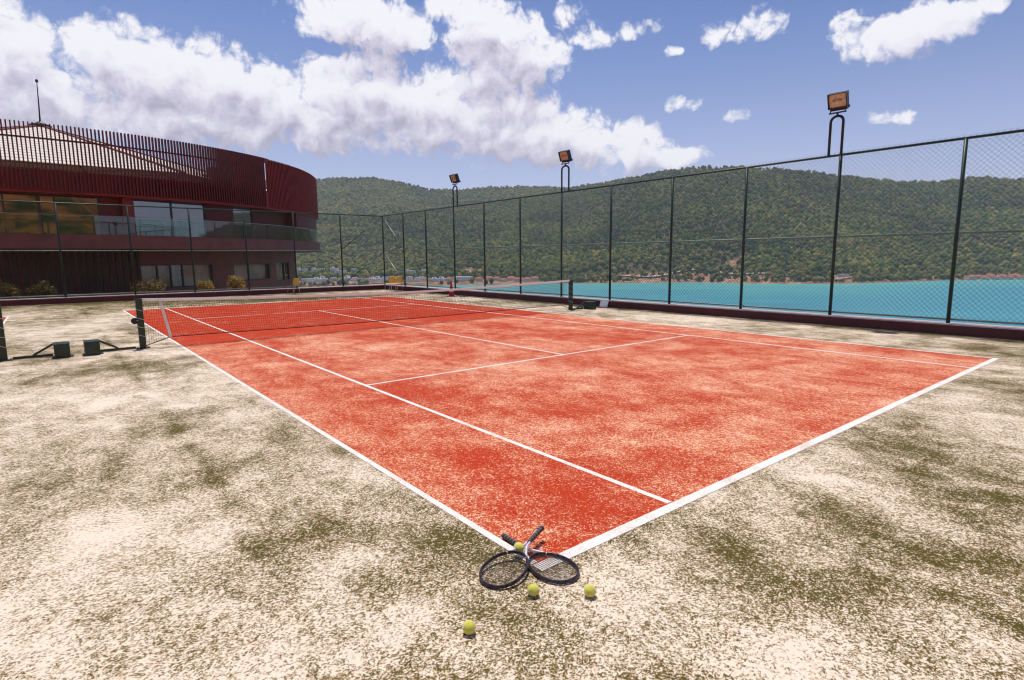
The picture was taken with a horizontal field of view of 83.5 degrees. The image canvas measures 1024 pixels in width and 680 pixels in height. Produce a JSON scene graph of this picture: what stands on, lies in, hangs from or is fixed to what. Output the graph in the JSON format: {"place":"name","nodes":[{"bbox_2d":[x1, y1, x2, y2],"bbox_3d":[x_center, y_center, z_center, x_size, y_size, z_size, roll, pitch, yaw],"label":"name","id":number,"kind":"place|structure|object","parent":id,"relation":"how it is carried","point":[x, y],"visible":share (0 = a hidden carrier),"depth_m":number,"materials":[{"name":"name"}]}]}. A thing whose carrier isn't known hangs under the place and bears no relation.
{"place":"outdoors","nodes":[
{"label":"outdoors","id":0,"kind":"place"},
{"bbox_2d":[1,289,211,299],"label":"headland","id":1,"kind":"structure","parent":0,"point":[112,294],"depth_m":33.15,"materials":[{"name":"soil"}]},
{"bbox_2d":[0,280,23,299],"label":"shrub","id":2,"kind":"object","parent":1,"relation":"on","point":[4,290],"visible":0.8,"depth_m":25.59,"materials":[{"name":"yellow plant"}]},
{"bbox_2d":[24,280,57,297],"bbox_3d":[-21.662,-2.240,26.426,1.259,1.030,1.113,-7,10,-38],"label":"shrub","id":3,"kind":"object","parent":1,"relation":"on","point":[33,291],"visible":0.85,"depth_m":26.25,"materials":[{"name":"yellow plant"}]},
{"bbox_2d":[129,278,165,293],"bbox_3d":[-18.428,-2.657,29.100,1.606,1.098,1.805,-7,10,-38],"label":"shrub","id":4,"kind":"object","parent":1,"relation":"on","point":[152,288],"visible":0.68,"depth_m":29.07,"materials":[{"name":"yellow plant"}]},
{"bbox_2d":[0,79,320,296],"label":"curved building","id":5,"kind":"structure","parent":1,"relation":"on","point":[41,161],"depth_m":35.16,"materials":[{"name":"metal"}]},
{"bbox_2d":[0,192,41,233],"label":"window","id":6,"kind":"structure","parent":5,"relation":"in","point":[3,196],"depth_m":30.84,"materials":[{"name":"brown glass"}]},
{"bbox_2d":[37,194,102,234],"bbox_3d":[-24.773,-7.043,32.228,2.728,2.320,0.190,-8,11,-42],"label":"window","id":7,"kind":"structure","parent":5,"relation":"in","point":[41,197],"depth_m":32.23,"materials":[{"name":"brown glass"}]},
{"bbox_2d":[133,199,206,236],"bbox_3d":[-21.465,-7.637,36.151,0.270,2.320,4.446,5,10,33],"label":"window","id":8,"kind":"structure","parent":5,"relation":"in","point":[165,213],"depth_m":35.97,"materials":[{"name":"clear glass"}]},
{"bbox_2d":[141,264,213,287],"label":"window","id":9,"kind":"structure","parent":5,"relation":"in","point":[171,281],"depth_m":37.65,"materials":[{"name":"grey glass"}]},
{"bbox_2d":[232,207,253,238],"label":"window","id":10,"kind":"structure","parent":5,"relation":"in","point":[249,228],"depth_m":40.84,"materials":[{"name":"grey glass"}]},
{"bbox_2d":[233,263,269,280],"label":"window","id":11,"kind":"structure","parent":5,"relation":"in","point":[241,272],"depth_m":43.57,"materials":[{"name":"grey glass"}]},
{"bbox_2d":[276,262,289,280],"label":"window","id":12,"kind":"structure","parent":5,"relation":"in","point":[281,269],"depth_m":47.70,"materials":[{"name":"grey glass"}]},
{"bbox_2d":[0,284,388,305],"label":"wall","id":13,"kind":"structure","parent":1,"relation":"on","point":[41,301],"depth_m":28.63,"materials":[{"name":"paint"}]},
{"bbox_2d":[0,199,385,298],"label":"chain link fence","id":14,"kind":"object","parent":13,"relation":"on","point":[162,250],"visible":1,"depth_m":28.92,"materials":[{"name":"metal"}]},
{"bbox_2d":[197,279,214,291],"bbox_3d":[-16.367,-2.827,30.709,0.909,0.873,0.800,-7,10,-38],"label":"shrub","id":15,"kind":"object","parent":1,"relation":"on","point":[203,283],"visible":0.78,"depth_m":30.58,"materials":[{"name":"yellow plant"}]},
{"bbox_2d":[227,275,245,289],"bbox_3d":[-15.149,-3.062,31.628,1.059,1.060,0.920,-7,10,-38],"label":"shrub","id":16,"kind":"object","parent":1,"relation":"on","point":[234,279],"visible":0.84,"depth_m":31.48,"materials":[{"name":"yellow plant"}]},
{"bbox_2d":[383,285,1023,340],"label":"wall","id":17,"kind":"structure","parent":1,"relation":"on","point":[981,330],"depth_m":16.07,"materials":[{"name":"paint"}]},
{"bbox_2d":[382,129,1023,325],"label":"chain link fence","id":18,"kind":"object","parent":17,"relation":"on","point":[956,233],"visible":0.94,"depth_m":17.20,"materials":[{"name":"metal"}]},
{"bbox_2d":[449,173,460,205],"bbox_3d":[-2.854,-7.554,28.905,0.417,1.578,0.510,-9,11,-44],"label":"floodlight","id":19,"kind":"object","parent":18,"relation":"on","point":[454,178],"visible":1,"depth_m":28.78,"materials":[{"name":"black metal"}]},
{"bbox_2d":[558,149,572,191],"bbox_3d":[2.130,-6.718,22.795,0.417,1.578,0.510,-9,11,-44],"label":"floodlight","id":20,"kind":"object","parent":18,"relation":"on","point":[564,156],"visible":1,"depth_m":22.68,"materials":[{"name":"black metal"}]},
{"bbox_2d":[827,90,849,155],"bbox_3d":[8.494,-5.649,14.992,0.417,1.578,0.510,-9,11,-44],"label":"floodlight","id":21,"kind":"object","parent":18,"relation":"on","point":[837,101],"visible":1,"depth_m":14.89,"materials":[{"name":"black metal"}]},
{"bbox_2d":[0,289,1023,679],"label":"court ground","id":22,"kind":"structure","parent":0,"point":[170,509],"depth_m":3.69,"materials":[{"name":"beige sand"}]},
{"bbox_2d":[0,305,73,361],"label":"net post","id":23,"kind":"object","parent":22,"relation":"on","point":[61,349],"visible":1,"depth_m":11.14,"materials":[{"name":"metal"}]},
{"bbox_2d":[83,299,150,355],"bbox_3d":[-8.201,-0.287,11.880,0.426,1.062,1.224,7,11,44],"label":"net post","id":24,"kind":"object","parent":22,"relation":"on","point":[92,347],"visible":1,"depth_m":12.16,"materials":[{"name":"metal"}]},
{"bbox_2d":[141,280,569,345],"bbox_3d":[-2.933,-0.992,16.275,12.786,1.029,0.036,-7,10,-38],"label":"tennis net","id":25,"kind":"object","parent":24,"relation":"attached to","point":[327,296],"visible":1,"depth_m":14.88,"materials":[{"name":"black fabric"}]},
{"bbox_2d":[287,278,299,293],"bbox_3d":[-11.829,-2.923,31.111,0.525,0.862,0.486,3,9,26],"label":"plastic chair","id":26,"kind":"object","parent":22,"relation":"on","point":[295,281],"visible":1,"depth_m":30.96,"materials":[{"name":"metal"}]},
{"bbox_2d":[385,276,395,290],"bbox_3d":[-7.036,-3.268,33.208,0.486,0.862,0.525,3,9,23],"label":"plastic chair","id":27,"kind":"object","parent":22,"relation":"on","point":[391,278],"visible":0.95,"depth_m":33.35,"materials":[{"name":"plastic"}]},
{"bbox_2d":[391,276,402,291],"bbox_3d":[-6.583,-3.219,32.843,0.486,0.862,0.525,4,9,27],"label":"plastic chair","id":28,"kind":"object","parent":22,"relation":"on","point":[398,278],"visible":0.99,"depth_m":32.94,"materials":[{"name":"plastic"}]},
{"bbox_2d":[446,281,456,296],"bbox_3d":[-2.961,-2.494,27.991,0.380,0.745,0.380,-7,10,-38],"label":"traffic cone","id":29,"kind":"object","parent":22,"relation":"on","point":[451,292],"visible":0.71,"depth_m":27.92,"materials":[{"name":"plastic"}]},
{"bbox_2d":[462,620,475,634],"bbox_3d":[-0.215,1.442,2.881,0.067,0.069,0.070,-47,41,-14],"label":"tennis ball","id":30,"kind":"object","parent":22,"relation":"on","point":[469,627],"visible":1,"depth_m":2.86,"materials":[{"name":"yellow fabric"}]},
{"bbox_2d":[479,525,543,588],"bbox_3d":[0.035,1.340,3.550,0.271,0.065,0.662,4,16,31],"label":"tennis racket","id":31,"kind":"object","parent":22,"relation":"on","point":[533,537],"visible":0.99,"depth_m":3.45,"materials":[{"name":"black paint"}]},
{"bbox_2d":[513,542,523,551],"bbox_3d":[0.043,1.311,3.621,0.067,0.070,0.070,28,-6,21],"label":"tennis ball","id":32,"kind":"object","parent":31,"relation":"on","point":[519,546],"visible":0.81,"depth_m":3.60,"materials":[{"name":"yellow fabric"}]},
{"bbox_2d":[527,583,538,595],"bbox_3d":[0.119,1.393,3.200,0.067,0.070,0.069,-22,-3,-2],"label":"tennis ball","id":33,"kind":"object","parent":22,"relation":"on","point":[532,589],"visible":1,"depth_m":3.18,"materials":[{"name":"yellow fabric"}]},
{"bbox_2d":[501,533,579,583],"bbox_3d":[0.148,1.351,3.588,0.271,0.037,0.681,-7,11,-37],"label":"tennis racket","id":34,"kind":"object","parent":22,"relation":"on","point":[505,536],"visible":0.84,"depth_m":3.48,"materials":[{"name":"black paint"}]},
{"bbox_2d":[125,296,991,563],"bbox_3d":[-3.023,-0.393,16.009,10.933,0.001,23.710,-7,10,-38],"label":"red court","id":35,"kind":"object","parent":22,"relation":"on","point":[673,419],"visible":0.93,"depth_m":7.93,"materials":[{"name":"red soil"}]},
{"bbox_2d":[123,296,998,570],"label":"court lines","id":36,"kind":"object","parent":35,"relation":"on","point":[610,534],"visible":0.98,"depth_m":5.41,"materials":[{"name":"white paint"}]},
{"bbox_2d":[568,280,596,309],"bbox_3d":[2.482,-1.610,20.411,1.123,1.062,0.426,-5,9,-30],"label":"net post","id":37,"kind":"object","parent":22,"relation":"on","point":[589,305],"visible":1,"depth_m":20.33,"materials":[{"name":"metal"}]},
{"bbox_2d":[584,584,595,596],"bbox_3d":[0.433,1.393,3.188,0.067,0.070,0.070,12,13,42],"label":"tennis ball","id":38,"kind":"object","parent":22,"relation":"on","point":[589,590],"visible":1,"depth_m":3.17,"materials":[{"name":"yellow fabric"}]},
{"bbox_2d":[599,300,608,306],"bbox_3d":[3.448,-1.361,21.499,0.016,0.250,0.380,19,-6,-39],"label":"white board","id":39,"kind":"object","parent":22,"relation":"on","point":[603,303],"visible":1,"depth_m":21.50,"materials":[{"name":"white plastic"}]},
{"bbox_2d":[0,0,1023,189],"label":"sky","id":40,"kind":"structure","parent":0,"point":[422,93],"materials":[{"name":"blue"}]},
{"bbox_2d":[298,168,1023,287],"bbox_3d":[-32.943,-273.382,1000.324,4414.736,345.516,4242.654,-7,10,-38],"label":"hills","id":41,"kind":"structure","parent":0,"point":[718,264],"depth_m":975.63,"materials":[{"name":"green plant"}]},
{"bbox_2d":[314,277,321,281],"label":"house","id":42,"kind":"structure","parent":41,"relation":"on","point":[317,279],"depth_m":920.65,"materials":[{"name":"ceramic"}]},
{"bbox_2d":[453,276,472,281],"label":"house","id":43,"kind":"structure","parent":41,"relation":"on","point":[463,278],"depth_m":927.68,"materials":[{"name":"ceramic"}]},
{"bbox_2d":[265,165,1023,286],"bbox_3d":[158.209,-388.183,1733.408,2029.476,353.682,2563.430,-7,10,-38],"label":"hillside forest","id":44,"kind":"object","parent":41,"relation":"on","point":[393,196],"visible":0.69,"depth_m":1300.80,"materials":[{"name":"green plant"}]},
{"bbox_2d":[967,275,975,279],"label":"house","id":45,"kind":"structure","parent":41,"relation":"on","point":[973,276],"depth_m":906.51,"materials":[{"name":"ceramic"}]},
{"bbox_2d":[980,275,988,279],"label":"house","id":46,"kind":"structure","parent":41,"relation":"on","point":[982,277],"depth_m":902.17,"materials":[{"name":"ceramic"}]},
{"bbox_2d":[992,276,1000,279],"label":"house","id":47,"kind":"structure","parent":41,"relation":"on","point":[996,277],"depth_m":901.84,"materials":[{"name":"ceramic"}]},
{"bbox_2d":[1016,275,1023,279],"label":"house","id":48,"kind":"structure","parent":41,"relation":"on","point":[1019,277],"depth_m":904.19,"materials":[{"name":"ceramic"}]},
{"bbox_2d":[528,269,895,279],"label":"coast road","id":49,"kind":"structure","parent":0,"point":[721,272],"depth_m":932.21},
{"bbox_2d":[419,280,1023,326],"bbox_3d":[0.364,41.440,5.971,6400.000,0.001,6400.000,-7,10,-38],"label":"water","id":50,"kind":"structure","parent":0,"point":[777,290],"depth_m":589.91,"materials":[{"name":"teal liquid"}]}
]}

